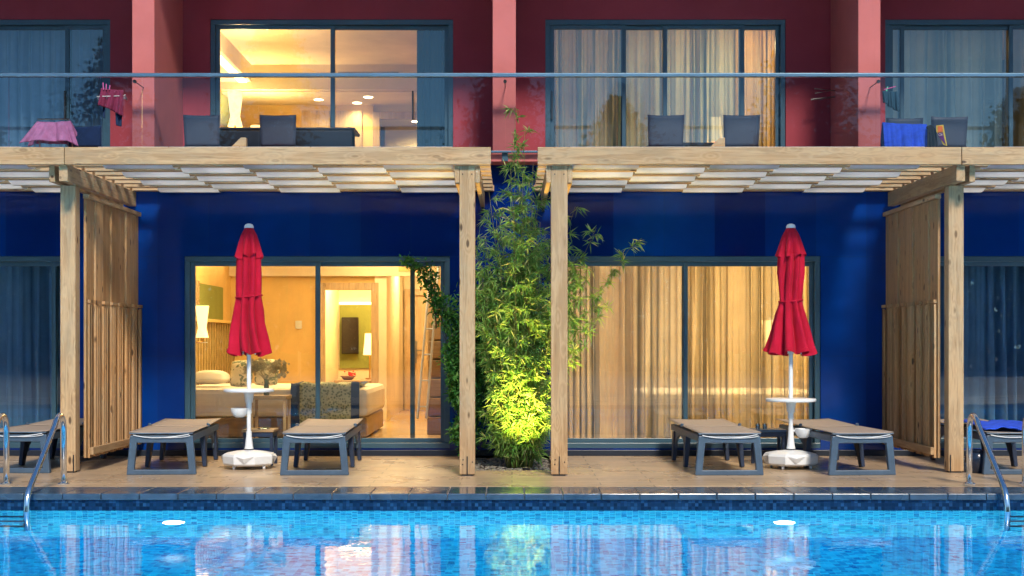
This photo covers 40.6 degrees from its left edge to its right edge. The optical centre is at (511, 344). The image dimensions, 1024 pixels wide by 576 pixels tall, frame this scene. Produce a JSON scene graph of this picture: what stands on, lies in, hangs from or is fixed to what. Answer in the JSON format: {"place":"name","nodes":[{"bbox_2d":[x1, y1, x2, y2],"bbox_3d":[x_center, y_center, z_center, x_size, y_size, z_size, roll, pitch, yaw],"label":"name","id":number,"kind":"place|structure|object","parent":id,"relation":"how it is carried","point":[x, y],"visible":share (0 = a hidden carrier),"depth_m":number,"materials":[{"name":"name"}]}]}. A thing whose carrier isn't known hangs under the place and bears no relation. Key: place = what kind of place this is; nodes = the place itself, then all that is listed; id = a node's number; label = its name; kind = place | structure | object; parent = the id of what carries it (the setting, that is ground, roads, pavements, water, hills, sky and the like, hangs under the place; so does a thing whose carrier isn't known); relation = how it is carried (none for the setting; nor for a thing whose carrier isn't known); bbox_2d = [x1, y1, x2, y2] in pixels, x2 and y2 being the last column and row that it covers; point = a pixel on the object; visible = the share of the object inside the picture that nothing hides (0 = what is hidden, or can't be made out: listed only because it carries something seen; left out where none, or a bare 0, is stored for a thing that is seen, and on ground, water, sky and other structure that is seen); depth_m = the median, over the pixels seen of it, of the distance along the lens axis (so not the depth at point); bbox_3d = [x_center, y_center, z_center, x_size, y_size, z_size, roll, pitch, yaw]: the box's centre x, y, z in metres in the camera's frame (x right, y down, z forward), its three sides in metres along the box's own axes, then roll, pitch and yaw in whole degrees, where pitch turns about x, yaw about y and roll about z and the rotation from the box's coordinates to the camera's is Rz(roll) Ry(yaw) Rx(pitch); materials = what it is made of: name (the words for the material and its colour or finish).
{"place":"outdoors","nodes":[
{"label":"outdoors","id":0,"kind":"place"},
{"bbox_2d":[0,509,1023,575],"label":"water","id":1,"kind":"structure","parent":0,"point":[511,542],"depth_m":8.82,"materials":[{"name":"blue liquid"}]},
{"bbox_2d":[0,456,1023,487],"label":"deck","id":2,"kind":"structure","parent":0,"point":[583,471],"depth_m":12.04,"materials":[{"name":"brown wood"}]},
{"bbox_2d":[0,413,69,511],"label":"pool ladder","id":3,"kind":"object","parent":2,"relation":"attached to","point":[60,417],"visible":0.89,"depth_m":11.28,"materials":[{"name":"silver metal"}]},
{"bbox_2d":[0,418,106,472],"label":"sun lounger","id":4,"kind":"object","parent":2,"relation":"on","point":[26,434],"visible":0.55,"depth_m":12.52,"materials":[{"name":"grey plastic"}]},
{"bbox_2d":[127,418,220,474],"bbox_3d":[-3.142,0.940,13.018,0.599,0.406,1.878,0,0,-5],"label":"sun lounger","id":5,"kind":"object","parent":2,"relation":"on","point":[163,432],"visible":1,"depth_m":12.29,"materials":[{"name":"grey plastic"}]},
{"bbox_2d":[221,224,276,469],"bbox_3d":[-2.426,0.009,12.750,0.462,2.255,0.462,0,0,-43],"label":"parasol","id":6,"kind":"object","parent":2,"relation":"on","point":[248,335],"visible":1,"depth_m":12.66,"materials":[{"name":"red fabric"}]},
{"bbox_2d":[242,428,278,465],"bbox_3d":[-2.393,0.967,13.150,0.300,0.340,0.280,0,0,0],"label":"side table","id":7,"kind":"object","parent":2,"relation":"on","point":[271,433],"visible":0.61,"depth_m":13.02,"materials":[{"name":"grey wood"}]},
{"bbox_2d":[59,138,493,475],"bbox_3d":[-2.102,-0.332,13.074,3.837,2.938,2.248,0,0,0],"label":"pergola","id":8,"kind":"object","parent":2,"relation":"on","point":[239,165],"visible":0.99,"depth_m":12.30,"materials":[{"name":"brown wood"}]},
{"bbox_2d":[0,147,132,205],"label":"pergola","id":9,"kind":"object","parent":8,"relation":"attached to","point":[30,169],"visible":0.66,"depth_m":12.19,"materials":[{"name":"brown wood"}]},
{"bbox_2d":[83,194,142,457],"bbox_3d":[-3.812,-0.171,13.312,0.095,2.375,1.759,0,0,0],"label":"wooden screen","id":10,"kind":"object","parent":8,"relation":"attached to","point":[112,366],"visible":0.95,"depth_m":13.14,"materials":[{"name":"brown wood"}]},
{"bbox_2d":[280,418,362,474],"bbox_3d":[-1.748,0.940,12.971,0.599,0.406,1.878,0,0,-2],"label":"sun lounger","id":11,"kind":"object","parent":2,"relation":"on","point":[308,431],"visible":1,"depth_m":12.22,"materials":[{"name":"grey plastic"}]},
{"bbox_2d":[668,418,763,474],"bbox_3d":[1.873,0.940,12.971,0.599,0.406,1.878,0,0,-2],"label":"sun lounger","id":12,"kind":"object","parent":2,"relation":"on","point":[724,432],"visible":1,"depth_m":12.34,"materials":[{"name":"grey plastic"}]},
{"bbox_2d":[534,138,964,475],"bbox_3d":[2.121,-0.332,13.074,3.798,2.938,2.248,0,0,0],"label":"pergola","id":13,"kind":"object","parent":2,"relation":"on","point":[717,166],"visible":0.98,"depth_m":12.30,"materials":[{"name":"brown wood"}]},
{"bbox_2d":[881,194,940,457],"bbox_3d":[3.812,-0.171,13.312,0.095,2.375,1.759,0,0,0],"label":"wooden screen","id":14,"kind":"object","parent":13,"relation":"attached to","point":[911,366],"visible":0.93,"depth_m":13.14,"materials":[{"name":"brown wood"}]},
{"bbox_2d":[893,147,1023,205],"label":"pergola","id":15,"kind":"object","parent":13,"relation":"attached to","point":[994,169],"visible":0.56,"depth_m":12.18,"materials":[{"name":"brown wood"}]},
{"bbox_2d":[750,428,786,463],"bbox_3d":[2.435,0.967,13.150,0.300,0.340,0.280,0,0,0],"label":"side table","id":16,"kind":"object","parent":2,"relation":"on","point":[778,433],"visible":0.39,"depth_m":13.02,"materials":[{"name":"grey plastic"}]},
{"bbox_2d":[763,224,818,469],"bbox_3d":[2.580,0.009,12.764,0.481,2.255,0.470,0,0,-44],"label":"parasol","id":17,"kind":"object","parent":2,"relation":"on","point":[790,334],"visible":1,"depth_m":12.67,"materials":[{"name":"red fabric"}]},
{"bbox_2d":[776,418,895,475],"bbox_3d":[2.985,0.940,12.968,0.599,0.406,1.878,0,0,-5],"label":"sun lounger","id":18,"kind":"object","parent":2,"relation":"on","point":[835,433],"visible":0.83,"depth_m":12.15,"materials":[{"name":"grey plastic"}]},
{"bbox_2d":[965,449,983,472],"bbox_3d":[4.134,1.034,12.300,0.200,0.205,0.200,0,0,0],"label":"clay pot","id":19,"kind":"object","parent":2,"relation":"on","point":[977,459],"visible":0.58,"depth_m":12.22,"materials":[{"name":"ceramic"}]},
{"bbox_2d":[930,418,1021,474],"bbox_3d":[4.433,0.940,13.041,0.599,0.406,1.878,0,0,0],"label":"sun lounger","id":20,"kind":"object","parent":2,"relation":"on","point":[1010,438],"visible":0.39,"depth_m":12.13,"materials":[{"name":"grey plastic"}]},
{"bbox_2d":[943,419,1022,430],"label":"towel","id":21,"kind":"object","parent":20,"relation":"on","point":[1004,424],"visible":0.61,"depth_m":12.46,"materials":[{"name":"blue fabric"}]},
{"bbox_2d":[963,413,1023,511],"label":"pool ladder","id":22,"kind":"object","parent":2,"relation":"attached to","point":[990,455],"visible":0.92,"depth_m":11.11,"materials":[{"name":"silver metal"}]},
{"bbox_2d":[475,456,548,458],"bbox_3d":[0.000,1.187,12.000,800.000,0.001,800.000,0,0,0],"label":"ground","id":23,"kind":"structure","parent":0,"point":[487,457],"depth_m":14.58,"materials":[{"name":"brown soil"}]},
{"bbox_2d":[0,0,1023,455],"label":"hotel building","id":24,"kind":"structure","parent":23,"relation":"on","point":[326,256],"depth_m":14.29,"materials":[{"name":"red paint"}]},
{"bbox_2d":[0,266,59,429],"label":"curtain","id":25,"kind":"object","parent":24,"relation":"hanging from","point":[25,344],"visible":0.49,"depth_m":14.61,"materials":[{"name":"white fabric"}]},
{"bbox_2d":[0,256,59,447],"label":"window","id":26,"kind":"structure","parent":24,"relation":"in","point":[54,261],"depth_m":14.25,"materials":[{"name":"metal"}]},
{"bbox_2d":[0,30,102,147],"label":"curtain","id":27,"kind":"object","parent":24,"relation":"hanging from","point":[25,103],"visible":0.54,"depth_m":15.90,"materials":[{"name":"white fabric"}]},
{"bbox_2d":[34,118,72,146],"bbox_3d":[-4.747,-2.053,14.320,0.356,0.585,0.335,0,0,0],"label":"balcony chair","id":28,"kind":"object","parent":24,"relation":"on","point":[69,119],"visible":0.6,"depth_m":14.31,"materials":[{"name":"metal"}]},
{"bbox_2d":[19,121,77,146],"bbox_3d":[-4.753,-2.178,14.310,0.613,0.279,0.283,0,0,0],"label":"towel","id":29,"kind":"object","parent":28,"relation":"on","point":[62,132],"visible":0.99,"depth_m":14.25,"materials":[{"name":"fabric"}]},
{"bbox_2d":[0,20,109,146],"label":"window","id":30,"kind":"structure","parent":24,"relation":"in","point":[67,25],"depth_m":15.55,"materials":[{"name":"metal"}]},
{"bbox_2d":[68,126,103,146],"bbox_3d":[-4.424,-2.018,14.560,0.392,0.514,0.438,0,0,8],"label":"balcony chair","id":31,"kind":"object","parent":24,"relation":"on","point":[88,136],"visible":0.5,"depth_m":14.36,"materials":[{"name":"blue fabric"}]},
{"bbox_2d":[183,115,220,146],"bbox_3d":[-3.216,-2.073,14.512,0.392,0.624,0.438,0,0,0],"label":"balcony chair","id":32,"kind":"object","parent":24,"relation":"on","point":[202,131],"visible":0.73,"depth_m":14.31,"materials":[{"name":"black metal"}]},
{"bbox_2d":[196,306,208,343],"bbox_3d":[-3.500,-0.227,15.620,0.148,0.431,0.148,0,0,45],"label":"wall lamp","id":33,"kind":"object","parent":24,"relation":"attached to","point":[202,315],"visible":0.91,"depth_m":15.57,"materials":[{"name":"white fabric"}]},
{"bbox_2d":[196,283,222,319],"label":"wall panel","id":34,"kind":"structure","parent":24,"relation":"attached to","point":[211,296],"depth_m":17.75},
{"bbox_2d":[196,280,199,316],"bbox_3d":[-3.821,-0.563,16.550,0.042,0.440,0.540,0,0,0],"label":"carved picture","id":35,"kind":"object","parent":34,"relation":"attached to","point":[197,292],"visible":0.34,"depth_m":16.70},
{"bbox_2d":[196,321,234,384],"bbox_3d":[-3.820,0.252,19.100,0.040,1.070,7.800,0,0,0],"label":"headboard","id":36,"kind":"object","parent":24,"relation":"attached to","point":[212,354],"visible":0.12,"depth_m":17.68,"materials":[{"name":"brown wood"}]},
{"bbox_2d":[196,318,230,323],"bbox_3d":[-3.790,-0.304,16.925,0.100,0.038,3.450,0,0,0],"label":"headboard ledge","id":37,"kind":"object","parent":36,"relation":"on","point":[218,321],"visible":0.2,"depth_m":17.62,"materials":[{"name":"beige wood"}]},
{"bbox_2d":[220,92,229,126],"bbox_3d":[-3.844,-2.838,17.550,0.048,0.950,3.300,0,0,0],"label":"lamp","id":38,"kind":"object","parent":24,"relation":"attached to","point":[224,113],"depth_m":18.37,"materials":[{"name":"white fabric"}]},
{"bbox_2d":[227,91,242,126],"bbox_3d":[-3.200,-2.448,15.980,0.180,0.950,0.180,0,0,0],"label":"table lamp","id":39,"kind":"object","parent":24,"relation":"on","point":[235,100],"visible":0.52,"depth_m":15.92,"materials":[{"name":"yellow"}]},
{"bbox_2d":[251,395,291,437],"bbox_3d":[-2.580,0.787,14.775,0.400,0.500,0.350,0,0,0],"label":"wooden table","id":40,"kind":"object","parent":24,"relation":"on","point":[256,398],"visible":0.7,"depth_m":14.62,"materials":[{"name":"brown wood"}]},
{"bbox_2d":[242,357,289,394],"bbox_3d":[-2.616,0.322,14.754,0.528,0.428,0.290,0,0,0],"label":"flower vase","id":41,"kind":"object","parent":40,"relation":"on","point":[260,365],"visible":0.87,"depth_m":14.70,"materials":[{"name":"green glass"}]},
{"bbox_2d":[259,115,296,146],"bbox_3d":[-2.425,-2.073,14.512,0.392,0.624,0.438,0,0,0],"label":"balcony chair","id":42,"kind":"object","parent":24,"relation":"on","point":[278,131],"visible":0.73,"depth_m":14.31,"materials":[{"name":"black metal"}]},
{"bbox_2d":[219,127,359,146],"bbox_3d":[-2.414,-2.035,14.900,1.500,0.545,0.500,0,0,0],"label":"balcony table","id":43,"kind":"object","parent":24,"relation":"on","point":[318,136],"visible":0.48,"depth_m":14.66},
{"bbox_2d":[196,383,384,436],"bbox_3d":[-2.680,0.747,16.200,2.200,0.540,2.060,0,0,0],"label":"bed","id":44,"kind":"object","parent":24,"relation":"on","point":[214,401],"visible":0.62,"depth_m":15.20,"materials":[{"name":"beige fabric"}]},
{"bbox_2d":[196,370,229,383],"bbox_3d":[-3.430,0.367,15.750,0.420,0.160,0.500,0,0,0],"label":"pillow","id":45,"kind":"object","parent":44,"relation":"on","point":[212,377],"visible":0.88,"depth_m":15.54,"materials":[{"name":"white fabric"}]},
{"bbox_2d":[230,360,252,386],"bbox_3d":[-3.100,0.322,15.835,0.260,0.320,0.128,0,-20,0],"label":"pillow","id":46,"kind":"object","parent":44,"relation":"on","point":[238,377],"visible":0.73,"depth_m":15.78,"materials":[{"name":"beige fabric"}]},
{"bbox_2d":[254,359,278,385],"bbox_3d":[-2.840,0.312,15.985,0.280,0.320,0.128,0,-18,0],"label":"pillow","id":47,"kind":"object","parent":44,"relation":"on","point":[259,379],"visible":0.45,"depth_m":15.93,"materials":[{"name":"beige fabric"}]},
{"bbox_2d":[290,382,368,423],"bbox_3d":[-2.045,0.703,15.637,0.754,0.588,1.067,0,0,0],"label":"bed throw","id":48,"kind":"object","parent":44,"relation":"on","point":[335,400],"visible":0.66,"depth_m":15.12,"materials":[{"name":"fabric"}]},
{"bbox_2d":[291,381,367,427],"bbox_3d":[-2.045,0.694,15.627,0.750,0.582,1.062,0,0,0],"label":"throw border","id":49,"kind":"object","parent":48,"relation":"on","point":[295,404],"visible":0.67,"depth_m":15.11,"materials":[{"name":"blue fabric"}]},
{"bbox_2d":[295,321,301,328],"bbox_3d":[-2.935,-0.278,19.009,0.090,0.110,0.018,0,0,0],"label":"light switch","id":50,"kind":"object","parent":24,"relation":"attached to","point":[298,324],"visible":1,"depth_m":19.00,"materials":[{"name":"white plastic"}]},
{"bbox_2d":[185,256,449,447],"bbox_3d":[-2.002,0.075,14.273,2.728,1.975,0.135,0,0,0],"label":"window","id":51,"kind":"structure","parent":24,"relation":"in","point":[191,262],"depth_m":14.25,"materials":[{"name":"metal"}]},
{"bbox_2d":[210,20,452,146],"bbox_3d":[-2.023,-2.733,15.572,2.726,1.840,0.135,0,0,0],"label":"window","id":52,"kind":"structure","parent":24,"relation":"in","point":[216,25],"depth_m":15.53,"materials":[{"name":"metal"}]},
{"bbox_2d":[301,111,361,146],"bbox_3d":[-2.525,-2.598,19.380,0.850,1.370,0.040,0,0,0],"label":"wardrobe door","id":53,"kind":"structure","parent":24,"relation":"in","point":[308,118],"depth_m":19.36,"materials":[{"name":"brown wood"}]},
{"bbox_2d":[342,317,358,353],"bbox_3d":[-2.470,-0.143,21.100,0.260,0.560,0.040,0,0,0],"label":"television","id":54,"kind":"object","parent":24,"relation":"attached to","point":[350,335],"visible":1,"depth_m":21.08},
{"bbox_2d":[334,379,370,382],"bbox_3d":[-2.250,0.777,20.550,0.700,0.520,0.700,0,0,0],"label":"side cabinet","id":55,"kind":"object","parent":24,"relation":"on","point":[355,380],"visible":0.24,"depth_m":20.20,"materials":[{"name":"brown wood"}]},
{"bbox_2d":[341,370,355,379],"bbox_3d":[-2.420,0.446,20.400,0.240,0.140,0.236,0,0,0],"label":"flower bowl","id":56,"kind":"object","parent":55,"relation":"on","point":[351,376],"visible":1,"depth_m":20.34,"materials":[{"name":"ceramic"}]},
{"bbox_2d":[363,333,370,378],"bbox_3d":[-2.120,0.167,20.600,0.200,0.680,0.200,0,0,0],"label":"table lamp","id":57,"kind":"object","parent":55,"relation":"on","point":[367,346],"visible":0.66,"depth_m":20.53,"materials":[{"name":"white"}]},
{"bbox_2d":[340,305,370,367],"bbox_3d":[-2.380,-0.128,21.184,0.520,0.970,0.028,0,0,0],"label":"mirror","id":58,"kind":"object","parent":24,"relation":"attached to","point":[363,314],"depth_m":21.17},
{"bbox_2d":[410,267,414,437],"bbox_3d":[-1.095,-0.113,15.230,0.050,2.300,0.060,0,0,0],"label":"room post","id":59,"kind":"object","parent":24,"relation":"on","point":[412,353],"visible":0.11,"depth_m":15.20,"materials":[{"name":"metal"}]},
{"bbox_2d":[404,289,427,410],"bbox_3d":[-1.340,0.077,21.845,0.720,1.920,0.110,0,0,0],"label":"door","id":60,"kind":"structure","parent":24,"relation":"in","point":[420,309],"depth_m":21.86,"materials":[{"name":"brown wood"}]},
{"bbox_2d":[416,266,439,418],"bbox_3d":[-0.940,-0.073,15.624,0.125,1.788,0.608,0,0,12],"label":"white ladder","id":61,"kind":"object","parent":24,"relation":"on","point":[430,364],"visible":0.73,"depth_m":15.54,"materials":[{"name":"wood"}]},
{"bbox_2d":[417,30,444,146],"bbox_3d":[-0.880,-2.783,15.837,0.420,1.720,0.122,0,0,0],"label":"curtain","id":62,"kind":"object","parent":24,"relation":"hanging from","point":[430,95],"visible":0.52,"depth_m":15.84,"materials":[{"name":"white fabric"}]},
{"bbox_2d":[427,266,440,434],"bbox_3d":[-0.600,-0.163,16.200,0.800,2.400,0.500,0,0,0],"label":"step shelf","id":63,"kind":"object","parent":24,"relation":"on","point":[434,420],"visible":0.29,"depth_m":16.13,"materials":[{"name":"brown wood"}]},
{"bbox_2d":[0,73,1023,160],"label":"balcony railing","id":64,"kind":"object","parent":24,"relation":"attached to","point":[511,75],"visible":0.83,"depth_m":13.87,"materials":[{"name":"metal"}]},
{"bbox_2d":[554,30,620,146],"bbox_3d":[0.850,-2.813,15.896,0.920,1.780,0.303,0,0,0],"label":"curtain","id":65,"kind":"object","parent":24,"relation":"hanging from","point":[587,112],"visible":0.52,"depth_m":15.90,"materials":[{"name":"white fabric"}]},
{"bbox_2d":[568,266,681,437],"bbox_3d":[1.060,-0.023,14.667,1.500,2.080,0.290,0,0,0],"label":"curtain","id":66,"kind":"object","parent":24,"relation":"hanging from","point":[625,381],"visible":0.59,"depth_m":14.65,"materials":[{"name":"white fabric"}]},
{"bbox_2d":[545,20,784,146],"bbox_3d":[1.722,-2.733,15.572,2.697,1.840,0.135,0,0,0],"label":"window","id":67,"kind":"structure","parent":24,"relation":"in","point":[550,25],"depth_m":15.55,"materials":[{"name":"metal"}]},
{"bbox_2d":[647,115,683,146],"bbox_3d":[1.594,-2.073,14.512,0.392,0.624,0.438,0,0,0],"label":"balcony chair","id":68,"kind":"object","parent":24,"relation":"on","point":[665,131],"visible":0.68,"depth_m":14.31,"materials":[{"name":"black metal"}]},
{"bbox_2d":[626,30,734,146],"bbox_3d":[1.935,-2.813,15.911,1.250,1.780,0.304,0,0,0],"label":"curtain","id":69,"kind":"object","parent":24,"relation":"hanging from","point":[703,106],"visible":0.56,"depth_m":15.92,"materials":[{"name":"white fabric"}]},
{"bbox_2d":[568,256,819,447],"bbox_3d":[1.805,0.075,14.273,2.730,1.975,0.135,0,0,0],"label":"window","id":70,"kind":"structure","parent":24,"relation":"in","point":[813,262],"depth_m":14.25,"materials":[{"name":"metal"}]},
{"bbox_2d":[683,142,714,146],"bbox_3d":[2.069,-1.958,14.900,0.500,0.390,0.400,0,0,0],"label":"balcony table","id":71,"kind":"object","parent":24,"relation":"on","point":[697,144],"visible":0.13,"depth_m":14.70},
{"bbox_2d":[723,115,759,146],"bbox_3d":[2.378,-2.073,14.512,0.392,0.624,0.438,0,0,0],"label":"balcony chair","id":72,"kind":"object","parent":24,"relation":"on","point":[741,131],"visible":0.74,"depth_m":14.31,"materials":[{"name":"black metal"}]},
{"bbox_2d":[688,266,807,437],"bbox_3d":[2.535,-0.023,14.680,1.450,2.080,0.267,0,0,0],"label":"curtain","id":73,"kind":"object","parent":24,"relation":"hanging from","point":[737,374],"visible":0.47,"depth_m":14.66,"materials":[{"name":"white fabric"}]},
{"bbox_2d":[735,30,774,146],"bbox_3d":[2.835,-2.813,15.885,0.550,1.780,0.341,0,0,0],"label":"curtain","id":74,"kind":"object","parent":24,"relation":"hanging from","point":[759,57],"visible":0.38,"depth_m":15.89,"materials":[{"name":"white fabric"}]},
{"bbox_2d":[811,88,834,100],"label":"wall airer","id":75,"kind":"structure","parent":24,"relation":"attached to","point":[823,97],"depth_m":15.26,"materials":[{"name":"metal"}]},
{"bbox_2d":[886,118,922,123],"bbox_3d":[4.070,-2.058,14.522,0.392,0.594,0.438,0,0,0],"label":"balcony chair","id":76,"kind":"object","parent":24,"relation":"on","point":[906,121],"visible":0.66,"depth_m":14.31,"materials":[{"name":"black metal"}]},
{"bbox_2d":[880,122,926,146],"bbox_3d":[4.074,-2.168,14.310,0.487,0.273,0.210,0,0,0],"label":"towel","id":77,"kind":"object","parent":76,"relation":"on","point":[902,135],"visible":0.98,"depth_m":14.27,"materials":[{"name":"blue fabric"}]},
{"bbox_2d":[926,125,937,146],"bbox_3d":[4.324,-2.149,14.270,0.124,0.246,0.184,0,0,0],"label":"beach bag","id":78,"kind":"object","parent":24,"relation":"hanging from","point":[932,141],"visible":0.91,"depth_m":14.23,"materials":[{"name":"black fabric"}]},
{"bbox_2d":[936,125,946,145],"bbox_3d":[4.415,-2.153,14.196,0.112,0.217,0.020,0,0,0],"label":"towel","id":79,"kind":"object","parent":24,"relation":"hanging from","point":[940,131],"visible":1,"depth_m":14.19,"materials":[{"name":"multicoloured fabric"}]},
{"bbox_2d":[893,30,1001,146],"bbox_3d":[4.935,-2.813,15.904,1.450,1.780,0.363,0,0,0],"label":"curtain","id":80,"kind":"object","parent":24,"relation":"hanging from","point":[977,102],"visible":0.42,"depth_m":15.90,"materials":[{"name":"white fabric"}]},
{"bbox_2d":[931,116,967,146],"bbox_3d":[4.547,-2.068,14.562,0.392,0.614,0.438,0,0,0],"label":"balcony chair","id":81,"kind":"object","parent":24,"relation":"on","point":[955,129],"visible":0.6,"depth_m":14.36,"materials":[{"name":"black metal"}]},
{"bbox_2d":[885,20,1023,146],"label":"window","id":82,"kind":"structure","parent":24,"relation":"in","point":[890,25],"depth_m":15.55,"materials":[{"name":"metal"}]},
{"bbox_2d":[940,266,1023,437],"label":"curtain","id":83,"kind":"object","parent":24,"relation":"hanging from","point":[993,342],"visible":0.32,"depth_m":14.61,"materials":[{"name":"white fabric"}]},
{"bbox_2d":[940,256,1023,447],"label":"window","id":84,"kind":"structure","parent":24,"relation":"in","point":[968,260],"depth_m":14.22,"materials":[{"name":"metal"}]},
{"bbox_2d":[1004,30,1023,146],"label":"curtain","id":85,"kind":"object","parent":24,"relation":"hanging from","point":[1018,90],"visible":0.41,"depth_m":15.86,"materials":[{"name":"white fabric"}]},
{"bbox_2d":[475,457,550,469],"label":"gravel","id":86,"kind":"structure","parent":23,"relation":"on","point":[491,463],"depth_m":13.33,"materials":[{"name":"grey gravel"}]},
{"bbox_2d":[397,251,517,456],"bbox_3d":[-0.435,0.121,13.656,1.381,2.094,0.884,0,0,0],"label":"leafy shrub","id":87,"kind":"object","parent":86,"relation":"on","point":[451,363],"visible":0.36,"depth_m":13.63,"materials":[{"name":"green plant"}]},
{"bbox_2d":[475,105,644,468],"bbox_3d":[0.395,-0.525,13.098,1.800,3.568,1.002,0,0,0],"label":"bamboo clump","id":88,"kind":"object","parent":23,"relation":"on","point":[515,369],"visible":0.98,"depth_m":13.02,"materials":[{"name":"green plant"}]},
{"bbox_3d":[-4.230,-2.618,14.620,0.306,0.050,0.085,0,0,0],"label":"drying rack","id":89,"kind":"object","parent":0,"visible":0},
{"bbox_2d":[98,88,123,115],"bbox_3d":[-4.240,-2.562,14.600,0.275,0.298,0.066,0,0,0],"label":"laundry","id":90,"kind":"object","parent":89,"relation":"hanging from","point":[113,101],"visible":1,"depth_m":14.59,"materials":[{"name":"pink fabric"}]},
{"bbox_2d":[115,112,121,126],"bbox_3d":[-4.165,-2.423,14.643,0.076,0.224,0.034,0,0,9],"label":"laundry","id":91,"kind":"object","parent":89,"relation":"hanging from","point":[118,119],"visible":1,"depth_m":14.63,"materials":[{"name":"blue fabric"}]},
{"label":"drying rack","id":92,"kind":"object","parent":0,"visible":0},
{"bbox_2d":[882,91,898,111],"bbox_3d":[3.999,-2.572,14.600,0.174,0.224,0.065,0,0,0],"label":"laundry","id":93,"kind":"object","parent":92,"relation":"hanging from","point":[890,98],"visible":1,"depth_m":14.59,"materials":[{"name":"teal fabric"}]},
{"label":"pool floor","id":94,"kind":"structure","parent":0,"visible":0},
{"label":"pool side wall","id":95,"kind":"structure","parent":94,"relation":"on","visible":0},
{"bbox_2d":[0,487,1023,499],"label":"pool coping","id":96,"kind":"object","parent":95,"relation":"on","point":[509,493],"visible":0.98,"depth_m":10.60,"materials":[{"name":"stone"}]},
{"bbox_2d":[293,489,793,499],"bbox_3d":[0.000,1.171,10.860,24.000,0.044,0.480,0,0,0],"label":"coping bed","id":97,"kind":"object","parent":96,"relation":"on","point":[524,496],"visible":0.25,"depth_m":10.62,"materials":[{"name":"grey paint"}]},
{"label":"pool wall","id":98,"kind":"structure","parent":0,"visible":0},
{"bbox_2d":[0,500,1023,508],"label":"waterline tiles","id":99,"kind":"object","parent":98,"relation":"attached to","point":[511,504],"visible":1,"depth_m":10.61,"materials":[{"name":"tile"}]}
]}

